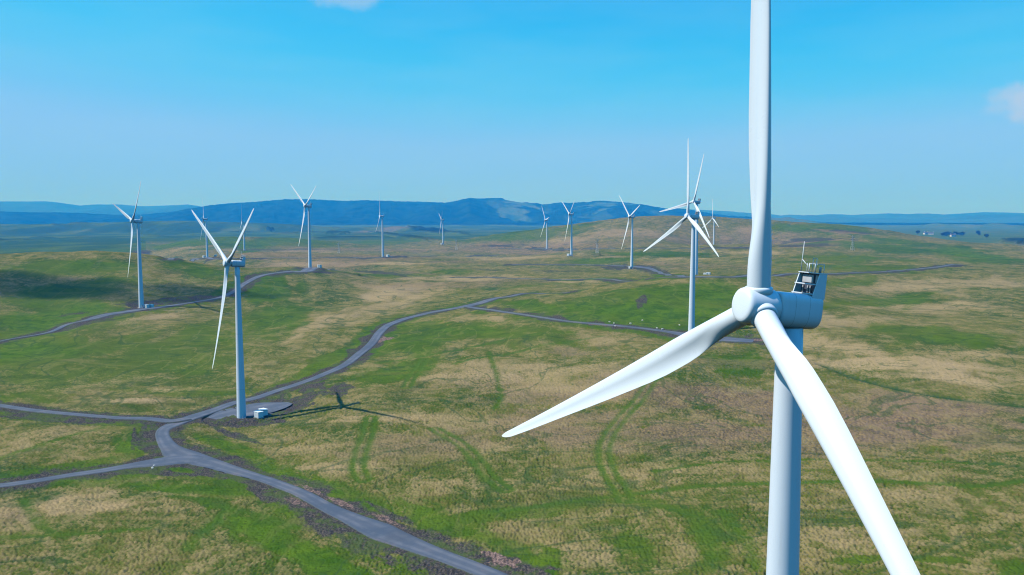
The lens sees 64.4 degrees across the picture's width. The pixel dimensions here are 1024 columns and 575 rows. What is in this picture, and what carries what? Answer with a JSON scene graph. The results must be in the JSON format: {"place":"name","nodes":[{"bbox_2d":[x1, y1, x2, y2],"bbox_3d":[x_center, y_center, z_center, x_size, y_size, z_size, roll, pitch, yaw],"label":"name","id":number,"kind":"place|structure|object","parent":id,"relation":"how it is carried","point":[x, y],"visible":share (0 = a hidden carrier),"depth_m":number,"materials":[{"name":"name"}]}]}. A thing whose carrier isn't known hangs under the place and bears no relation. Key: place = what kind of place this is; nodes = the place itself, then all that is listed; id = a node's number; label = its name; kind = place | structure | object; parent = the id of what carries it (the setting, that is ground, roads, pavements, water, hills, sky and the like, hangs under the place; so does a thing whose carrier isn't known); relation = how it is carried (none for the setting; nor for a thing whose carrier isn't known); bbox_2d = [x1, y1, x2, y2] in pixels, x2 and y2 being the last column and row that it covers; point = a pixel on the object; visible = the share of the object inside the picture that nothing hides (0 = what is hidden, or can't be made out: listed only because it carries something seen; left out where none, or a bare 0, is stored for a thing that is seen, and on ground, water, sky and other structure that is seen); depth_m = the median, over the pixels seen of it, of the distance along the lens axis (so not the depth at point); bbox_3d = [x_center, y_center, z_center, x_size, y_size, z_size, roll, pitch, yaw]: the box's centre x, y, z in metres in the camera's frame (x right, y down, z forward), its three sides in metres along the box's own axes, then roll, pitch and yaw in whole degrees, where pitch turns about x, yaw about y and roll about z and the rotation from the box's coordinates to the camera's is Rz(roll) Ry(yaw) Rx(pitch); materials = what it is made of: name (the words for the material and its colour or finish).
{"place":"outdoors","nodes":[
{"label":"outdoors","id":0,"kind":"place"},
{"bbox_2d":[0,247,959,574],"bbox_3d":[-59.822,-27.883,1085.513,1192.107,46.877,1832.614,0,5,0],"label":"road","id":1,"kind":"structure","parent":0,"point":[374,529],"depth_m":290.86,"materials":[{"name":"grey asphalt"}]},
{"bbox_2d":[253,410,263,418],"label":"transformer kiosk","id":2,"kind":"object","parent":1,"relation":"on","point":[258,414],"visible":1,"depth_m":348.07,"materials":[{"name":"paint"}]},
{"bbox_2d":[258,408,267,416],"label":"transformer kiosk","id":3,"kind":"object","parent":1,"relation":"on","point":[265,412],"visible":0.7,"depth_m":352.14,"materials":[{"name":"paint"}]},
{"bbox_2d":[0,198,1023,574],"bbox_3d":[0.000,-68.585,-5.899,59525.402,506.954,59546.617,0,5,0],"label":"ground","id":4,"kind":"structure","parent":0,"point":[406,426],"depth_m":371.41,"materials":[{"name":"green plant"}]},
{"bbox_2d":[113,182,143,307],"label":"wind turbine","id":5,"kind":"object","parent":4,"relation":"on","point":[140,280],"visible":0.99,"depth_m":637.03,"materials":[{"name":"metal"}]},
{"bbox_2d":[200,199,207,256],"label":"wind turbine","id":6,"kind":"object","parent":4,"relation":"on","point":[205,219],"visible":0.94,"depth_m":1424.58,"materials":[{"name":"metal"}]},
{"bbox_2d":[191,209,253,418],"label":"wind turbine","id":7,"kind":"object","parent":4,"relation":"on","point":[228,262],"visible":0.97,"depth_m":346.13,"materials":[{"name":"metal"}]},
{"bbox_2d":[240,210,244,249],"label":"wind turbine","id":8,"kind":"object","parent":4,"relation":"on","point":[243,222],"visible":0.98,"depth_m":1951.99,"materials":[{"name":"metal"}]},
{"bbox_2d":[291,185,315,267],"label":"wind turbine","id":9,"kind":"object","parent":4,"relation":"on","point":[309,242],"visible":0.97,"depth_m":894.42,"materials":[{"name":"metal"}]},
{"bbox_2d":[377,198,383,256],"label":"wind turbine","id":10,"kind":"object","parent":4,"relation":"on","point":[382,216],"visible":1,"depth_m":1354.62,"materials":[{"name":"metal"}]},
{"bbox_2d":[439,215,443,244],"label":"wind turbine","id":11,"kind":"object","parent":4,"relation":"on","point":[442,231],"visible":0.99,"depth_m":2237.64,"materials":[{"name":"metal"}]},
{"bbox_2d":[540,208,547,248],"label":"wind turbine","id":12,"kind":"object","parent":4,"relation":"on","point":[546,220],"visible":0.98,"depth_m":1933.51,"materials":[{"name":"metal"}]},
{"bbox_2d":[562,200,574,255],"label":"wind turbine","id":13,"kind":"object","parent":4,"relation":"on","point":[571,246],"visible":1,"depth_m":1336.29,"materials":[{"name":"metal"}]},
{"bbox_2d":[619,196,639,268],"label":"wind turbine","id":14,"kind":"object","parent":4,"relation":"on","point":[631,257],"visible":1,"depth_m":1073.66,"materials":[{"name":"metal"}]},
{"bbox_2d":[643,139,718,330],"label":"wind turbine","id":15,"kind":"object","parent":4,"relation":"on","point":[691,218],"visible":0.92,"depth_m":474.94,"materials":[{"name":"metal"}]},
{"bbox_2d":[659,155,708,274],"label":"wind turbine","id":16,"kind":"object","parent":4,"relation":"on","point":[695,202],"visible":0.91,"depth_m":749.25,"materials":[{"name":"metal"}]},
{"bbox_2d":[702,199,718,244],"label":"wind turbine","id":17,"kind":"object","parent":4,"relation":"on","point":[714,223],"visible":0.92,"depth_m":1882.94,"materials":[{"name":"metal"}]},
{"bbox_2d":[502,0,919,574],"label":"wind turbine","id":18,"kind":"object","parent":4,"relation":"on","point":[780,321],"visible":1,"depth_m":62.87,"materials":[{"name":"white paint"}]},
{"bbox_2d":[0,0,1023,214],"label":"sky","id":19,"kind":"structure","parent":0,"point":[878,106],"materials":[{"name":"blue"}]}
]}

